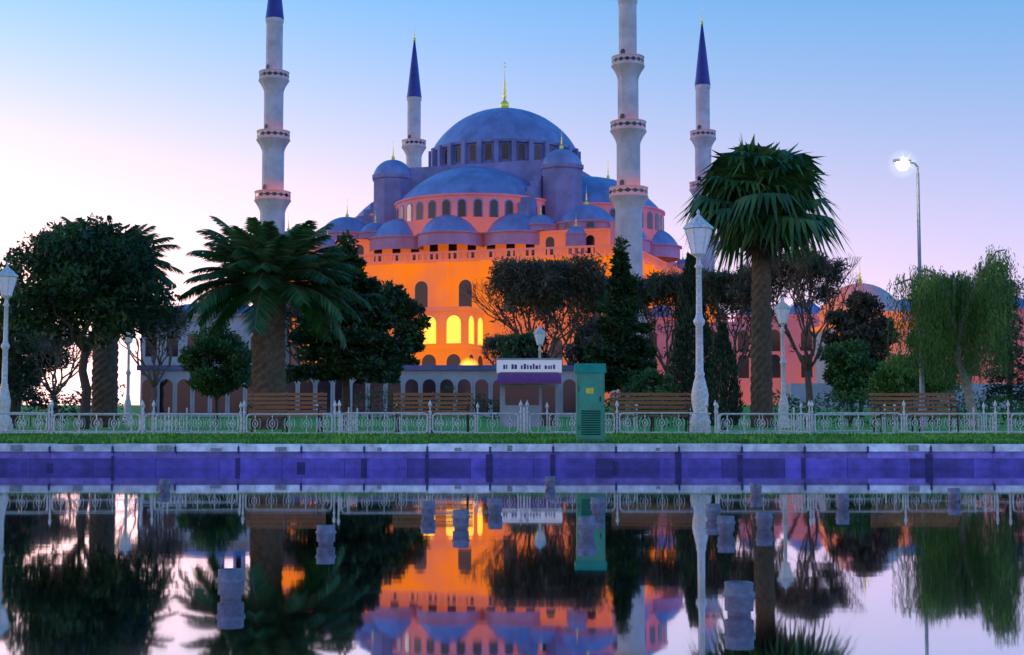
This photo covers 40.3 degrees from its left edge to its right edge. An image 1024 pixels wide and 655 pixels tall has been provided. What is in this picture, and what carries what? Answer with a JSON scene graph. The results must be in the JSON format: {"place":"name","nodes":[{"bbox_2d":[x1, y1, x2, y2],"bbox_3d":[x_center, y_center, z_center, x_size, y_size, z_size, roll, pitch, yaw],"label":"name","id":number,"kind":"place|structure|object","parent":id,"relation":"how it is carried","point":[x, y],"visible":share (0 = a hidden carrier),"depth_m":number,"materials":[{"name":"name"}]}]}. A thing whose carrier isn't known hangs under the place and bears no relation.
{"place":"outdoors","nodes":[
{"label":"outdoors","id":0,"kind":"place"},
{"bbox_2d":[0,468,1023,654],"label":"pool water","id":1,"kind":"structure","parent":0,"point":[132,561],"depth_m":9.73,"materials":[{"name":"black liquid"}]},
{"bbox_2d":[159,476,960,616],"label":"fountain nozzles","id":2,"kind":"object","parent":1,"relation":"in","point":[738,596],"visible":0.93,"depth_m":12.05,"materials":[{"name":"metal"}]},
{"bbox_2d":[0,405,1023,443],"bbox_3d":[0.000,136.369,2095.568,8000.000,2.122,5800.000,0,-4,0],"label":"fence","id":3,"kind":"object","parent":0,"point":[484,423],"depth_m":65.56,"materials":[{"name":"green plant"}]},
{"bbox_2d":[0,262,18,429],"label":"park lamp","id":4,"kind":"object","parent":3,"relation":"on","point":[8,277],"visible":0.98,"depth_m":44.96,"materials":[{"name":"white metal"}]},
{"bbox_2d":[0,247,50,427],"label":"tree","id":5,"kind":"object","parent":3,"relation":"on","point":[21,387],"visible":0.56,"depth_m":57.78,"materials":[{"name":"green plant"}]},
{"bbox_2d":[0,306,75,415],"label":"tree","id":6,"kind":"object","parent":3,"relation":"on","point":[66,362],"visible":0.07,"depth_m":100.30,"materials":[{"name":"green plant"}]},
{"bbox_2d":[11,326,92,418],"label":"tree","id":7,"kind":"object","parent":3,"relation":"on","point":[56,351],"visible":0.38,"depth_m":89.76,"materials":[{"name":"plant"}]},
{"bbox_2d":[16,378,126,425],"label":"hedge","id":8,"kind":"object","parent":3,"relation":"on","point":[57,401],"visible":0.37,"depth_m":65.83,"materials":[{"name":"green plant"}]},
{"bbox_2d":[0,213,183,428],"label":"umbrella tree","id":9,"kind":"object","parent":3,"relation":"on","point":[78,267],"visible":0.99,"depth_m":51.06,"materials":[{"name":"green plant"}]},
{"bbox_2d":[26,215,184,426],"bbox_3d":[-18.151,-0.183,62.160,6.971,9.426,6.604,0,-4,0],"label":"palm","id":10,"kind":"object","parent":3,"relation":"on","point":[104,384],"visible":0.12,"depth_m":61.61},
{"bbox_2d":[122,332,132,423],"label":"park lamp","id":11,"kind":"object","parent":3,"relation":"on","point":[127,404],"visible":0.6,"depth_m":73.88,"materials":[{"name":"white metal"}]},
{"bbox_2d":[119,303,195,416],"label":"tree","id":12,"kind":"object","parent":3,"relation":"on","point":[154,382],"visible":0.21,"depth_m":94.98,"materials":[{"name":"plant"}]},
{"bbox_2d":[177,323,252,424],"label":"bay tree","id":13,"kind":"object","parent":3,"relation":"on","point":[229,354],"visible":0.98,"depth_m":71.31,"materials":[{"name":"green plant"}]},
{"bbox_2d":[141,284,294,364],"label":"building","id":14,"kind":"structure","parent":3,"relation":"on","point":[235,323],"depth_m":120.17,"materials":[{"name":"stone"}]},
{"bbox_2d":[175,216,373,429],"bbox_3d":[-8.668,-0.132,50.102,6.756,7.756,7.012,2,-4,-27],"label":"palm","id":15,"kind":"object","parent":3,"relation":"on","point":[263,266],"visible":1,"depth_m":49.38,"materials":[{"name":"green plant"}]},
{"bbox_2d":[242,392,326,433],"bbox_3d":[-5.496,2.069,33.817,1.950,1.049,0.730,0,-4,0],"label":"bench","id":16,"kind":"object","parent":3,"relation":"on","point":[287,398],"visible":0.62,"depth_m":34.06,"materials":[{"name":"brown wood"}]},
{"bbox_2d":[284,301,309,364],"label":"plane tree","id":17,"kind":"object","parent":3,"relation":"on","point":[290,312],"visible":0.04,"depth_m":126.64,"materials":[{"name":"green plant"}]},
{"bbox_2d":[285,229,415,427],"bbox_3d":[-6.985,0.053,60.036,5.680,8.708,5.057,0,-4,0],"label":"conifer tree","id":18,"kind":"object","parent":3,"relation":"on","point":[370,346],"visible":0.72,"depth_m":59.21,"materials":[{"name":"green plant"}]},
{"bbox_2d":[381,280,431,364],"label":"tree","id":19,"kind":"object","parent":3,"relation":"on","point":[401,303],"visible":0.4,"depth_m":109.26,"materials":[{"name":"green plant"}]},
{"bbox_2d":[351,385,499,420],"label":"hedge","id":20,"kind":"object","parent":3,"relation":"on","point":[440,391],"visible":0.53,"depth_m":83.83,"materials":[{"name":"green plant"}]},
{"bbox_2d":[391,392,472,433],"bbox_3d":[-1.923,2.069,33.817,1.950,1.049,0.730,0,-4,0],"label":"bench","id":21,"kind":"object","parent":3,"relation":"on","point":[432,398],"visible":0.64,"depth_m":34.05,"materials":[{"name":"brown wood"}]},
{"bbox_2d":[479,331,513,364],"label":"plane tree","id":22,"kind":"object","parent":3,"relation":"on","point":[490,343],"visible":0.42,"depth_m":138.64,"materials":[{"name":"green plant"}]},
{"bbox_2d":[0,443,1023,467],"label":"pool wall","id":23,"kind":"structure","parent":3,"relation":"on","point":[429,455],"depth_m":28.21,"materials":[{"name":"tile"}]},
{"bbox_2d":[0,432,1023,444],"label":"lawn grass","id":24,"kind":"structure","parent":3,"relation":"on","point":[901,438],"depth_m":30.02,"materials":[{"name":"green plant"}]},
{"bbox_2d":[0,400,1023,434],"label":"iron fence","id":25,"kind":"object","parent":3,"relation":"on","point":[340,424],"visible":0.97,"depth_m":32.30,"materials":[{"name":"white metal"}]},
{"bbox_2d":[493,330,550,357],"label":"tree","id":26,"kind":"object","parent":3,"relation":"on","point":[523,345],"visible":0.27,"depth_m":99.09,"materials":[{"name":"green plant"}]},
{"bbox_2d":[496,358,562,426],"bbox_3d":[0.788,3.059,64.788,3.082,3.186,3.500,0,-4,0],"label":"kiosk","id":27,"kind":"object","parent":3,"relation":"on","point":[534,382],"visible":0.97,"depth_m":63.86,"materials":[{"name":"white metal"}]},
{"bbox_2d":[461,250,608,358],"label":"plane tree","id":28,"kind":"object","parent":3,"relation":"on","point":[547,287],"visible":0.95,"depth_m":115.01,"materials":[{"name":"green plant"}]},
{"bbox_2d":[533,325,545,357],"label":"park lamp","id":29,"kind":"object","parent":3,"relation":"on","point":[539,334],"visible":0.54,"depth_m":76.99,"materials":[{"name":"white paint"}]},
{"bbox_2d":[524,272,606,364],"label":"plane tree","id":30,"kind":"object","parent":3,"relation":"on","point":[564,340],"visible":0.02,"depth_m":149.72,"materials":[{"name":"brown plant"}]},
{"bbox_2d":[137,365,1023,416],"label":"precinct range","id":31,"kind":"structure","parent":3,"relation":"on","point":[176,393],"depth_m":95.86,"materials":[{"name":"pale stone"},{"name":"lead roof"},{"name":"dark glass"}]},
{"bbox_2d":[561,313,605,364],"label":"tree","id":32,"kind":"object","parent":3,"relation":"on","point":[584,334],"visible":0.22,"depth_m":104.36,"materials":[{"name":"green plant"}]},
{"bbox_2d":[574,363,606,442],"bbox_3d":[1.640,1.604,29.308,0.660,1.700,0.500,0,-4,0],"label":"utility cabinet","id":33,"kind":"object","parent":3,"relation":"on","point":[590,401],"visible":0.95,"depth_m":29.09,"materials":[{"name":"green metal"}]},
{"bbox_2d":[580,235,657,419],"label":"conifer tree","id":34,"kind":"object","parent":3,"relation":"on","point":[624,352],"visible":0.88,"depth_m":87.44,"materials":[{"name":"green plant"}]},
{"bbox_2d":[254,0,1023,404],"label":"mosque","id":35,"kind":"structure","parent":3,"relation":"on","point":[476,196],"depth_m":195.24,"materials":[{"name":"stone"}]},
{"bbox_2d":[605,386,692,427],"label":"shrubs","id":36,"kind":"object","parent":3,"relation":"on","point":[609,402],"visible":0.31,"depth_m":59.77,"materials":[{"name":"green plant"}]},
{"bbox_2d":[618,367,680,419],"bbox_3d":[6.296,3.206,63.861,2.973,2.882,2.980,0,-4,0],"label":"shrub","id":37,"kind":"object","parent":3,"relation":"on","point":[653,376],"visible":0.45,"depth_m":63.65,"materials":[{"name":"green plant"}]},
{"bbox_2d":[611,391,691,434],"bbox_3d":[3.393,2.069,33.817,1.950,1.049,0.730,0,-4,0],"label":"bench","id":38,"kind":"object","parent":3,"relation":"on","point":[651,402],"visible":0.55,"depth_m":34.06,"materials":[{"name":"brown wood"}]},
{"bbox_2d":[632,261,714,383],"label":"plane tree","id":39,"kind":"object","parent":3,"relation":"on","point":[653,288],"visible":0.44,"depth_m":119.05,"materials":[{"name":"green plant"}]},
{"bbox_2d":[667,251,714,419],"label":"tall cypress","id":40,"kind":"object","parent":3,"relation":"on","point":[684,316],"visible":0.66,"depth_m":69.67,"materials":[{"name":"green plant"}]},
{"bbox_2d":[683,209,713,433],"bbox_3d":[4.461,-0.154,33.281,0.753,5.408,0.652,0,-4,0],"label":"park lamp","id":41,"kind":"object","parent":3,"relation":"on","point":[697,228],"visible":0.97,"depth_m":33.18,"materials":[{"name":"white metal"}]},
{"bbox_2d":[706,321,745,429],"bbox_3d":[7.100,1.649,46.971,1.433,3.801,1.439,0,-4,0],"label":"cypress tree","id":42,"kind":"object","parent":3,"relation":"on","point":[722,368],"visible":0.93,"depth_m":46.74,"materials":[{"name":"green plant"}]},
{"bbox_2d":[665,258,795,409],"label":"tree","id":43,"kind":"object","parent":3,"relation":"on","point":[731,293],"visible":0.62,"depth_m":103.84,"materials":[{"name":"plant"}]},
{"bbox_2d":[673,132,853,427],"bbox_3d":[10.841,-2.074,59.993,7.981,12.922,7.650,0,-4,0],"label":"fan palm","id":44,"kind":"object","parent":3,"relation":"on","point":[758,201],"visible":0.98,"depth_m":59.36,"materials":[{"name":"green plant"}]},
{"bbox_2d":[773,297,791,427],"bbox_3d":[11.267,1.436,58.030,0.760,5.460,0.658,0,-4,0],"label":"park lamp","id":45,"kind":"object","parent":3,"relation":"on","point":[781,308],"visible":0.92,"depth_m":57.93,"materials":[{"name":"white metal"}]},
{"bbox_2d":[735,243,865,413],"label":"tree","id":46,"kind":"object","parent":3,"relation":"on","point":[831,274],"visible":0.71,"depth_m":99.68,"materials":[{"name":"plant"}]},
{"bbox_2d":[816,336,884,422],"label":"tree","id":47,"kind":"object","parent":3,"relation":"on","point":[846,359],"visible":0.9,"depth_m":76.97,"materials":[{"name":"green plant"}]},
{"bbox_2d":[821,290,900,416],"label":"tree","id":48,"kind":"object","parent":3,"relation":"on","point":[854,319],"visible":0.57,"depth_m":94.26,"materials":[{"name":"green plant"}]},
{"bbox_2d":[811,257,913,382],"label":"tomb building","id":49,"kind":"structure","parent":3,"relation":"on","point":[875,291],"depth_m":153.71,"materials":[{"name":"stone"}]},
{"bbox_2d":[865,352,918,424],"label":"tree","id":50,"kind":"object","parent":3,"relation":"on","point":[895,384],"visible":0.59,"depth_m":69.12,"materials":[{"name":"green plant"}]},
{"bbox_2d":[772,384,1023,426],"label":"hedge","id":51,"kind":"object","parent":3,"relation":"on","point":[1000,399],"visible":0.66,"depth_m":63.69,"materials":[{"name":"green plant"}]},
{"bbox_2d":[893,158,926,427],"bbox_3d":[15.973,-1.362,55.931,1.385,10.770,0.326,2,-4,-30],"label":"street light","id":52,"kind":"object","parent":3,"relation":"on","point":[905,162],"visible":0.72,"depth_m":56.23,"materials":[{"name":"grey metal"}]},
{"bbox_2d":[869,391,962,433],"bbox_3d":[9.771,2.069,33.817,2.100,1.049,0.730,0,-4,0],"label":"bench","id":53,"kind":"object","parent":3,"relation":"on","point":[912,398],"visible":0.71,"depth_m":34.04,"materials":[{"name":"brown wood"}]},
{"bbox_2d":[904,331,961,421],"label":"tree","id":54,"kind":"object","parent":3,"relation":"on","point":[932,388],"visible":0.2,"depth_m":81.04,"materials":[{"name":"green plant"}]},
{"bbox_2d":[881,244,1023,427],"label":"willow","id":55,"kind":"object","parent":3,"relation":"on","point":[951,311],"visible":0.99,"depth_m":54.10,"materials":[{"name":"green plant"}]},
{"bbox_2d":[904,275,1023,382],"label":"plane tree","id":56,"kind":"object","parent":3,"relation":"on","point":[1022,287],"depth_m":128.45,"materials":[{"name":"green plant"}]},
{"bbox_2d":[981,280,1023,423],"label":"tree","id":57,"kind":"object","parent":3,"relation":"on","point":[1007,388],"visible":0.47,"depth_m":74.80,"materials":[{"name":"green plant"}]},
{"bbox_2d":[0,0,1023,445],"label":"sky","id":58,"kind":"structure","parent":0,"point":[138,112],"materials":[{"name":"blue"}]}
]}

